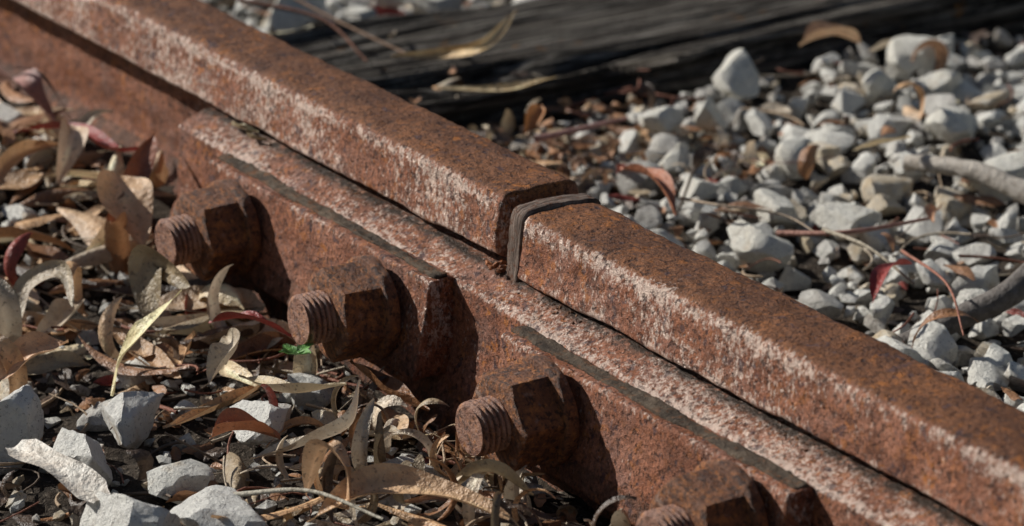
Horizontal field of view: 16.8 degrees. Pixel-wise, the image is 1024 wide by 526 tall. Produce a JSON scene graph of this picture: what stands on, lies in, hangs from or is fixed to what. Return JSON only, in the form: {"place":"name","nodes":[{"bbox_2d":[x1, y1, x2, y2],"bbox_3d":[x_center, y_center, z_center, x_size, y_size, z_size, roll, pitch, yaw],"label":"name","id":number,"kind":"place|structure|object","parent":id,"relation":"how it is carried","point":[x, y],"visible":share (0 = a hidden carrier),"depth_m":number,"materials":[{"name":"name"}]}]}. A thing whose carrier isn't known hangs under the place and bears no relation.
{"place":"outdoors","nodes":[
{"label":"outdoors","id":0,"kind":"place"},
{"bbox_2d":[0,0,1023,525],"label":"ground","id":1,"kind":"structure","parent":0,"point":[44,490],"depth_m":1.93,"materials":[{"name":"grey gravel"}]},
{"bbox_2d":[6,439,109,502],"bbox_3d":[-0.217,0.098,1.643,0.017,0.010,0.072,-17,26,-39],"label":"bark strip","id":2,"kind":"object","parent":1,"relation":"on","point":[80,480],"visible":1,"depth_m":1.64,"materials":[{"name":"white plant"}]},
{"bbox_2d":[0,0,578,256],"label":"railway rail","id":3,"kind":"object","parent":1,"relation":"on","point":[144,70],"visible":0.52,"depth_m":1.97,"materials":[{"name":"metal"}]},
{"bbox_2d":[279,343,313,354],"bbox_3d":[-0.110,0.045,1.769,0.017,0.005,0.015,1,20,2],"label":"green seedling","id":4,"kind":"object","parent":1,"relation":"on","point":[291,349],"visible":1,"depth_m":1.77,"materials":[{"name":"green plant"}]},
{"bbox_2d":[0,0,1023,525],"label":"leaf litter","id":5,"kind":"object","parent":1,"relation":"on","point":[232,324],"visible":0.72,"depth_m":1.86,"materials":[{"name":"brown plant"}]},
{"bbox_2d":[0,0,1023,525],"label":"twigs","id":6,"kind":"object","parent":1,"relation":"on","point":[868,250],"visible":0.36,"depth_m":1.91,"materials":[{"name":"brown wood"}]},
{"bbox_2d":[272,0,1023,134],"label":"timber sleeper","id":7,"kind":"object","parent":1,"relation":"on","point":[583,50],"visible":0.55,"depth_m":2.35,"materials":[{"name":"grey wood"}]},
{"bbox_2d":[518,203,1023,525],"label":"railway rail","id":8,"kind":"object","parent":1,"relation":"on","point":[953,443],"visible":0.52,"depth_m":1.57,"materials":[{"name":"metal"}]},
{"bbox_2d":[505,193,600,282],"bbox_3d":[0.022,0.009,1.765,0.055,0.088,0.011,-12,23,-30],"label":"rail joint end post","id":9,"kind":"object","parent":8,"relation":"attached to","point":[521,214],"visible":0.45,"depth_m":1.75,"materials":[{"name":"grey plastic"}]},
{"bbox_2d":[169,106,980,525],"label":"rail joint fishplate","id":10,"kind":"object","parent":8,"relation":"attached to","point":[489,308],"visible":0.44,"depth_m":1.74,"materials":[{"name":"metal"}]},
{"bbox_2d":[206,153,453,380],"bbox_3d":[-0.104,-0.001,1.864,0.027,0.057,0.240,-12,23,-30],"label":"washer plate","id":11,"kind":"object","parent":10,"relation":"attached to","point":[304,239],"visible":0.69,"depth_m":1.84,"materials":[{"name":"metal"}]},
{"bbox_2d":[155,178,260,280],"bbox_3d":[-0.171,-0.015,1.907,0.046,0.055,0.056,-14,24,-31],"label":"track bolt","id":12,"kind":"object","parent":11,"relation":"attached to","point":[211,230],"visible":0.97,"depth_m":1.89,"materials":[{"name":"brown metal"}]},
{"bbox_2d":[287,255,400,362],"bbox_3d":[-0.091,0.026,1.788,0.046,0.056,0.056,-10,22,-30],"label":"track bolt","id":13,"kind":"object","parent":11,"relation":"attached to","point":[349,309],"visible":1,"depth_m":1.77,"materials":[{"name":"brown metal"}]},
{"bbox_2d":[213,115,905,506],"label":"rust flakes","id":14,"kind":"object","parent":10,"relation":"on","point":[503,269],"visible":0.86,"depth_m":1.75,"materials":[{"name":"brown metal"}]},
{"bbox_2d":[498,326,814,525],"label":"washer plate","id":15,"kind":"object","parent":10,"relation":"attached to","point":[643,447],"visible":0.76,"depth_m":1.62,"materials":[{"name":"metal"}]},
{"bbox_2d":[455,354,578,470],"bbox_3d":[-0.002,0.075,1.658,0.046,0.055,0.055,-14,24,-31],"label":"track bolt","id":16,"kind":"object","parent":15,"relation":"attached to","point":[520,413],"visible":1,"depth_m":1.65,"materials":[{"name":"brown metal"}]},
{"bbox_2d":[636,459,768,525],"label":"track bolt","id":17,"kind":"object","parent":15,"relation":"attached to","point":[720,492],"visible":1,"depth_m":1.53,"materials":[{"name":"brown metal"}]},
{"bbox_2d":[898,263,1023,344],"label":"dead branch","id":18,"kind":"object","parent":1,"relation":"on","point":[1005,295],"visible":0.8,"depth_m":1.86,"materials":[{"name":"grey wood"}]},
{"bbox_2d":[903,154,1023,203],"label":"dead branch","id":19,"kind":"object","parent":1,"relation":"on","point":[998,180],"visible":1,"depth_m":2.06,"materials":[{"name":"grey wood"}]}
]}

